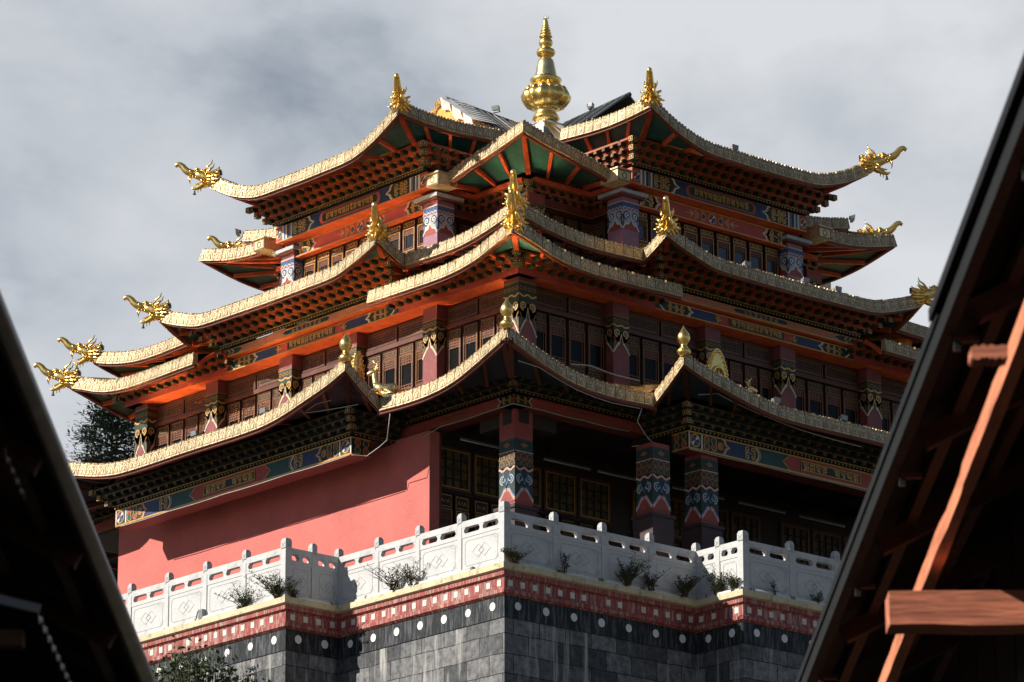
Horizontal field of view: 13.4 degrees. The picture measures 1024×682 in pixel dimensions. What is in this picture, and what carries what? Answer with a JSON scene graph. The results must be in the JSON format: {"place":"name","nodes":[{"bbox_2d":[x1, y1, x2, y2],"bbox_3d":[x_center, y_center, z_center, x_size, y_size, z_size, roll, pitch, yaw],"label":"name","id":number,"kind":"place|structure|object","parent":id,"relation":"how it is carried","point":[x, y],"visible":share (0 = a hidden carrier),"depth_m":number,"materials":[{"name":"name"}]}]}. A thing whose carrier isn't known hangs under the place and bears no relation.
{"place":"outdoors","nodes":[
{"label":"outdoors","id":0,"kind":"place"},
{"bbox_2d":[0,291,155,681],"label":"timber house","id":1,"kind":"structure","parent":0,"point":[64,615],"depth_m":20.81,"materials":[{"name":"wood"}]},
{"bbox_2d":[0,0,1023,462],"label":"sky","id":2,"kind":"structure","parent":0,"point":[101,100],"materials":[{"name":"grey"}]},
{"bbox_2d":[795,54,1023,681],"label":"timber house","id":3,"kind":"structure","parent":0,"point":[927,584],"depth_m":19.29,"materials":[{"name":"wood"}]},
{"bbox_3d":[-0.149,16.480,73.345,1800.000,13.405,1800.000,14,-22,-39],"label":"ground","id":4,"kind":"structure","parent":0,"visible":0},
{"bbox_2d":[64,400,134,584],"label":"conifer tree","id":5,"kind":"object","parent":4,"relation":"on","point":[118,428],"visible":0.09,"depth_m":121.83,"materials":[{"name":"green plant"}]},
{"bbox_2d":[149,658,191,681],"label":"shrub","id":6,"kind":"object","parent":4,"relation":"on","point":[159,672],"visible":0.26,"depth_m":80.44,"materials":[{"name":"green plant"}]},
{"bbox_2d":[158,633,242,681],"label":"shrub","id":7,"kind":"object","parent":4,"relation":"on","point":[200,670],"visible":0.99,"depth_m":79.83,"materials":[{"name":"green plant"}]},
{"bbox_2d":[223,666,270,681],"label":"shrub","id":8,"kind":"object","parent":4,"relation":"on","point":[243,680],"visible":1,"depth_m":78.78,"materials":[{"name":"green plant"}]},
{"bbox_2d":[139,561,823,681],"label":"stone terrace","id":9,"kind":"structure","parent":4,"relation":"on","point":[503,621],"depth_m":79.23,"materials":[{"name":"stone"}]},
{"bbox_2d":[196,609,205,618],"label":"switch box","id":10,"kind":"object","parent":9,"relation":"on","point":[201,613],"visible":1,"depth_m":81.58,"materials":[{"name":"grey metal"}]},
{"bbox_2d":[195,606,239,620],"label":"tube lamp","id":11,"kind":"object","parent":9,"relation":"on","point":[221,612],"visible":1,"depth_m":81.14,"materials":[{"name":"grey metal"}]},
{"bbox_2d":[214,582,256,607],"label":"weed plant","id":12,"kind":"object","parent":9,"relation":"on","point":[243,602],"visible":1,"depth_m":80.61,"materials":[{"name":"green plant"}]},
{"bbox_2d":[245,571,302,598],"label":"weed plant","id":13,"kind":"object","parent":9,"relation":"on","point":[275,588],"visible":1,"depth_m":79.86,"materials":[{"name":"green plant"}]},
{"bbox_2d":[284,583,299,597],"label":"weed plant","id":14,"kind":"object","parent":9,"relation":"on","point":[293,594],"visible":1,"depth_m":79.85,"materials":[{"name":"green plant"}]},
{"bbox_2d":[294,595,332,604],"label":"tube lamp","id":15,"kind":"object","parent":9,"relation":"on","point":[314,600],"visible":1,"depth_m":80.14,"materials":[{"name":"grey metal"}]},
{"bbox_2d":[364,586,402,598],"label":"tube lamp","id":16,"kind":"object","parent":9,"relation":"on","point":[383,592],"visible":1,"depth_m":79.56,"materials":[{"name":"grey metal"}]},
{"bbox_2d":[364,564,410,590],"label":"weed plant","id":17,"kind":"object","parent":9,"relation":"on","point":[390,584],"visible":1,"depth_m":79.25,"materials":[{"name":"green plant"}]},
{"bbox_2d":[389,558,429,585],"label":"weed plant","id":18,"kind":"object","parent":9,"relation":"on","point":[410,578],"visible":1,"depth_m":78.89,"materials":[{"name":"green plant"}]},
{"bbox_2d":[417,566,474,583],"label":"tube lamp","id":19,"kind":"object","parent":9,"relation":"on","point":[445,575],"visible":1,"depth_m":78.28,"materials":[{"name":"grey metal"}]},
{"bbox_2d":[122,501,840,636],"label":"marble balustrade","id":20,"kind":"object","parent":9,"relation":"on","point":[339,583],"visible":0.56,"depth_m":79.96,"materials":[{"name":"white stone"}]},
{"bbox_2d":[33,16,936,604],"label":"temple","id":21,"kind":"structure","parent":9,"relation":"on","point":[447,260],"depth_m":86.07,"materials":[{"name":"red paint"}]},
{"bbox_2d":[155,391,205,449],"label":"window","id":22,"kind":"structure","parent":21,"relation":"in","point":[175,421],"depth_m":90.81,"materials":[{"name":"brown wood"}]},
{"bbox_2d":[190,430,199,437],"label":"floodlight","id":23,"kind":"object","parent":21,"relation":"attached to","point":[195,433],"visible":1,"depth_m":84.53,"materials":[{"name":"grey metal"}]},
{"bbox_2d":[120,455,349,526],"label":"cable","id":24,"kind":"object","parent":21,"relation":"attached to","point":[236,490],"visible":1,"depth_m":84.75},
{"bbox_2d":[235,228,240,236],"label":"floodlight","id":25,"kind":"object","parent":21,"relation":"attached to","point":[238,232],"visible":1,"depth_m":92.24,"materials":[{"name":"grey metal"}]},
{"bbox_2d":[225,367,278,426],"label":"window","id":26,"kind":"structure","parent":21,"relation":"in","point":[243,402],"depth_m":89.05,"materials":[{"name":"brown wood"}]},
{"bbox_2d":[259,407,268,413],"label":"floodlight","id":27,"kind":"object","parent":21,"relation":"attached to","point":[263,410],"visible":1,"depth_m":82.95,"materials":[{"name":"grey metal"}]},
{"bbox_2d":[299,346,342,390],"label":"window","id":28,"kind":"structure","parent":21,"relation":"in","point":[313,367],"depth_m":87.52,"materials":[{"name":"brown wood"}]},
{"bbox_2d":[303,400,358,413],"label":"cable","id":29,"kind":"object","parent":21,"relation":"hanging from","point":[327,409],"visible":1,"depth_m":82.05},
{"bbox_2d":[351,351,364,403],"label":"dharma wheel","id":30,"kind":"object","parent":21,"relation":"on","point":[357,363],"visible":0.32,"depth_m":83.26,"materials":[{"name":"gold metal"}]},
{"bbox_2d":[303,215,422,276],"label":"window","id":31,"kind":"structure","parent":21,"relation":"in","point":[407,236],"depth_m":88.25,"materials":[{"name":"brown wood"}]},
{"bbox_2d":[351,415,389,455],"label":"cable","id":32,"kind":"object","parent":21,"relation":"hanging from","point":[381,444],"visible":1,"depth_m":81.89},
{"bbox_2d":[366,361,399,396],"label":"deer statue","id":33,"kind":"object","parent":21,"relation":"on","point":[383,389],"visible":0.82,"depth_m":82.35,"materials":[{"name":"gold metal"}]},
{"bbox_2d":[364,318,422,412],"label":"window","id":34,"kind":"structure","parent":21,"relation":"in","point":[398,351],"depth_m":85.60,"materials":[{"name":"brown wood"}]},
{"bbox_2d":[441,445,470,538],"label":"door leaf","id":35,"kind":"structure","parent":21,"relation":"in","point":[454,460],"depth_m":82.72,"materials":[{"name":"brown wood"}]},
{"bbox_2d":[452,221,473,259],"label":"window","id":36,"kind":"structure","parent":21,"relation":"in","point":[459,227],"depth_m":87.48,"materials":[{"name":"brown wood"}]},
{"bbox_2d":[444,290,503,374],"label":"window","id":37,"kind":"structure","parent":21,"relation":"in","point":[469,325],"depth_m":84.05,"materials":[{"name":"brown wood"}]},
{"bbox_2d":[472,452,498,531],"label":"door leaf","id":38,"kind":"structure","parent":21,"relation":"in","point":[486,468],"depth_m":83.23,"materials":[{"name":"brown wood"}]},
{"bbox_2d":[491,105,499,112],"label":"floodlight","id":39,"kind":"object","parent":21,"relation":"attached to","point":[495,108],"visible":1,"depth_m":91.99,"materials":[{"name":"grey metal"}]},
{"bbox_2d":[422,403,628,437],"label":"cable","id":40,"kind":"object","parent":21,"relation":"attached to","point":[524,406],"visible":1,"depth_m":81.50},
{"bbox_2d":[533,466,541,529],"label":"door leaf","id":41,"kind":"structure","parent":21,"relation":"in","point":[537,471],"depth_m":84.11,"materials":[{"name":"brown wood"}]},
{"bbox_2d":[543,468,576,537],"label":"door leaf","id":42,"kind":"structure","parent":21,"relation":"in","point":[558,486],"depth_m":84.46,"materials":[{"name":"brown wood"}]},
{"bbox_2d":[545,211,591,260],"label":"window","id":43,"kind":"structure","parent":21,"relation":"in","point":[581,226],"depth_m":87.22,"materials":[{"name":"brown wood"}]},
{"bbox_2d":[536,289,605,381],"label":"window","id":44,"kind":"structure","parent":21,"relation":"in","point":[576,335],"depth_m":83.80,"materials":[{"name":"brown wood"}]},
{"bbox_2d":[518,360,639,408],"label":"cable","id":45,"kind":"object","parent":21,"relation":"attached to","point":[574,388],"visible":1,"depth_m":79.98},
{"bbox_2d":[587,102,594,109],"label":"floodlight","id":46,"kind":"object","parent":21,"relation":"attached to","point":[590,106],"visible":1,"depth_m":91.80,"materials":[{"name":"grey metal"}]},
{"bbox_2d":[578,476,610,544],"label":"door leaf","id":47,"kind":"structure","parent":21,"relation":"in","point":[594,496],"depth_m":85.02,"materials":[{"name":"brown wood"}]},
{"bbox_2d":[591,218,607,261],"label":"window","id":48,"kind":"structure","parent":21,"relation":"in","point":[599,228],"depth_m":87.35,"materials":[{"name":"brown wood"}]},
{"bbox_2d":[571,363,639,380],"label":"cable","id":49,"kind":"object","parent":21,"relation":"on","point":[605,371],"visible":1,"depth_m":83.67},
{"bbox_2d":[631,488,636,549],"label":"door leaf","id":50,"kind":"structure","parent":21,"relation":"in","point":[634,504],"depth_m":85.70,"materials":[{"name":"brown wood"}]},
{"bbox_2d":[632,408,651,446],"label":"cable","id":51,"kind":"object","parent":21,"relation":"attached to","point":[641,427],"visible":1,"depth_m":81.30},
{"bbox_2d":[629,313,698,404],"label":"window","id":52,"kind":"structure","parent":21,"relation":"in","point":[652,356],"depth_m":85.14,"materials":[{"name":"brown wood"}]},
{"bbox_2d":[670,497,685,559],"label":"door leaf","id":53,"kind":"structure","parent":21,"relation":"in","point":[677,505],"depth_m":86.44,"materials":[{"name":"brown wood"}]},
{"bbox_2d":[639,210,779,275],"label":"window","id":54,"kind":"structure","parent":21,"relation":"in","point":[727,247],"depth_m":88.55,"materials":[{"name":"brown wood"}]},
{"bbox_2d":[706,348,728,378],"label":"dharma wheel","id":55,"kind":"object","parent":21,"relation":"on","point":[716,361],"visible":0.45,"depth_m":82.80,"materials":[{"name":"gold metal"}]},
{"bbox_2d":[718,507,728,555],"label":"door leaf","id":56,"kind":"structure","parent":21,"relation":"in","point":[723,512],"depth_m":87.29,"materials":[{"name":"brown wood"}]},
{"bbox_2d":[729,144,738,149],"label":"floodlight","id":57,"kind":"object","parent":21,"relation":"attached to","point":[734,146],"visible":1,"depth_m":87.00,"materials":[{"name":"grey metal"}]},
{"bbox_2d":[725,378,757,417],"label":"deer statue","id":58,"kind":"object","parent":21,"relation":"on","point":[744,412],"visible":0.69,"depth_m":82.91,"materials":[{"name":"gold metal"}]},
{"bbox_2d":[731,510,760,554],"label":"door leaf","id":59,"kind":"structure","parent":21,"relation":"in","point":[740,521],"depth_m":87.69,"materials":[{"name":"brown wood"}]},
{"bbox_2d":[742,261,750,267],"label":"floodlight","id":60,"kind":"object","parent":21,"relation":"on","point":[747,264],"visible":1,"depth_m":85.19,"materials":[{"name":"grey metal"}]},
{"bbox_2d":[721,337,773,400],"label":"window","id":61,"kind":"structure","parent":21,"relation":"in","point":[756,362],"depth_m":86.86,"materials":[{"name":"brown wood"}]},
{"bbox_2d":[771,396,780,402],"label":"floodlight","id":62,"kind":"object","parent":21,"relation":"on","point":[776,399],"visible":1,"depth_m":82.25,"materials":[{"name":"grey metal"}]},
{"bbox_2d":[689,448,865,490],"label":"cable","id":63,"kind":"object","parent":21,"relation":"attached to","point":[778,470],"visible":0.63,"depth_m":83.31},
{"bbox_2d":[698,393,861,446],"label":"cable","id":64,"kind":"object","parent":21,"relation":"hanging from","point":[781,422],"visible":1,"depth_m":82.41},
{"bbox_2d":[781,522,810,565],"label":"door leaf","id":65,"kind":"structure","parent":21,"relation":"in","point":[797,534],"depth_m":88.55,"materials":[{"name":"brown wood"}]},
{"bbox_2d":[800,277,809,282],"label":"floodlight","id":66,"kind":"object","parent":21,"relation":"on","point":[805,279],"visible":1,"depth_m":86.20,"materials":[{"name":"grey metal"}]},
{"bbox_2d":[812,529,841,569],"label":"door leaf","id":67,"kind":"structure","parent":21,"relation":"in","point":[823,542],"depth_m":89.07,"materials":[{"name":"brown wood"}]},
{"bbox_2d":[795,356,859,424],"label":"window","id":68,"kind":"structure","parent":21,"relation":"in","point":[826,390],"depth_m":88.21,"materials":[{"name":"brown wood"}]},
{"bbox_2d":[832,286,841,291],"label":"floodlight","id":69,"kind":"object","parent":21,"relation":"attached to","point":[837,288],"visible":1,"depth_m":86.77,"materials":[{"name":"grey metal"}]},
{"bbox_2d":[838,414,847,420],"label":"floodlight","id":70,"kind":"object","parent":21,"relation":"attached to","point":[842,417],"visible":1,"depth_m":83.37,"materials":[{"name":"grey metal"}]},
{"bbox_2d":[843,536,849,550],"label":"door leaf","id":71,"kind":"structure","parent":21,"relation":"in","point":[845,538],"depth_m":89.47,"materials":[{"name":"brown wood"}]},
{"bbox_2d":[849,214,854,222],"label":"floodlight","id":72,"kind":"object","parent":21,"relation":"attached to","point":[851,218],"visible":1,"depth_m":91.33,"materials":[{"name":"grey metal"}]},
{"bbox_2d":[881,378,906,431],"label":"window","id":73,"kind":"structure","parent":21,"relation":"in","point":[892,392],"depth_m":89.38,"materials":[{"name":"brown wood"}]},
{"bbox_2d":[500,544,532,562],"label":"weed plant","id":74,"kind":"object","parent":9,"relation":"on","point":[514,556],"visible":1,"depth_m":77.17,"materials":[{"name":"green plant"}]},
{"bbox_2d":[516,561,558,571],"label":"tube lamp","id":75,"kind":"object","parent":9,"relation":"on","point":[540,567],"visible":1,"depth_m":77.64,"materials":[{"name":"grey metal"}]},
{"bbox_2d":[558,551,570,572],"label":"weed plant","id":76,"kind":"object","parent":9,"relation":"on","point":[564,566],"visible":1,"depth_m":77.96,"materials":[{"name":"green plant"}]},
{"bbox_2d":[559,569,600,580],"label":"tube lamp","id":77,"kind":"object","parent":9,"relation":"on","point":[580,575],"visible":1,"depth_m":78.29,"materials":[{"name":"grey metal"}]},
{"bbox_2d":[601,578,641,588],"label":"tube lamp","id":78,"kind":"object","parent":9,"relation":"on","point":[618,583],"visible":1,"depth_m":78.86,"materials":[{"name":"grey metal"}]},
{"bbox_2d":[616,551,655,585],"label":"weed plant","id":79,"kind":"object","parent":9,"relation":"on","point":[629,577],"visible":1,"depth_m":78.90,"materials":[{"name":"green plant"}]},
{"bbox_2d":[640,568,669,590],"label":"weed plant","id":80,"kind":"object","parent":9,"relation":"on","point":[650,583],"visible":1,"depth_m":79.31,"materials":[{"name":"green plant"}]},
{"bbox_2d":[642,587,682,597],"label":"tube lamp","id":81,"kind":"object","parent":9,"relation":"on","point":[662,592],"visible":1,"depth_m":79.57,"materials":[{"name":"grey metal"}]},
{"bbox_2d":[675,574,704,596],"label":"weed plant","id":82,"kind":"object","parent":9,"relation":"on","point":[687,586],"visible":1,"depth_m":79.76,"materials":[{"name":"green plant"}]},
{"bbox_2d":[700,565,730,594],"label":"weed plant","id":83,"kind":"object","parent":9,"relation":"on","point":[718,583],"visible":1,"depth_m":79.65,"materials":[{"name":"green plant"}]},
{"bbox_2d":[705,586,742,597],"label":"tube lamp","id":84,"kind":"object","parent":9,"relation":"on","point":[740,587],"visible":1,"depth_m":79.54,"materials":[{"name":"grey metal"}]},
{"bbox_2d":[723,573,740,590],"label":"weed plant","id":85,"kind":"object","parent":9,"relation":"on","point":[733,583],"visible":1,"depth_m":79.35,"materials":[{"name":"green plant"}]},
{"bbox_2d":[750,588,792,598],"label":"tube lamp","id":86,"kind":"object","parent":9,"relation":"on","point":[771,593],"visible":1,"depth_m":79.62,"materials":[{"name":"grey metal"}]},
{"bbox_2d":[769,577,780,593],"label":"weed plant","id":87,"kind":"object","parent":9,"relation":"on","point":[773,587],"visible":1,"depth_m":79.61,"materials":[{"name":"green plant"}]},
{"bbox_2d":[793,596,824,605],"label":"tube lamp","id":88,"kind":"object","parent":9,"relation":"on","point":[804,600],"visible":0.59,"depth_m":80.22,"materials":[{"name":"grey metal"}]},
{"bbox_2d":[811,590,823,603],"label":"weed plant","id":89,"kind":"object","parent":9,"relation":"on","point":[817,599],"visible":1,"depth_m":80.39,"materials":[{"name":"green plant"}]}
]}

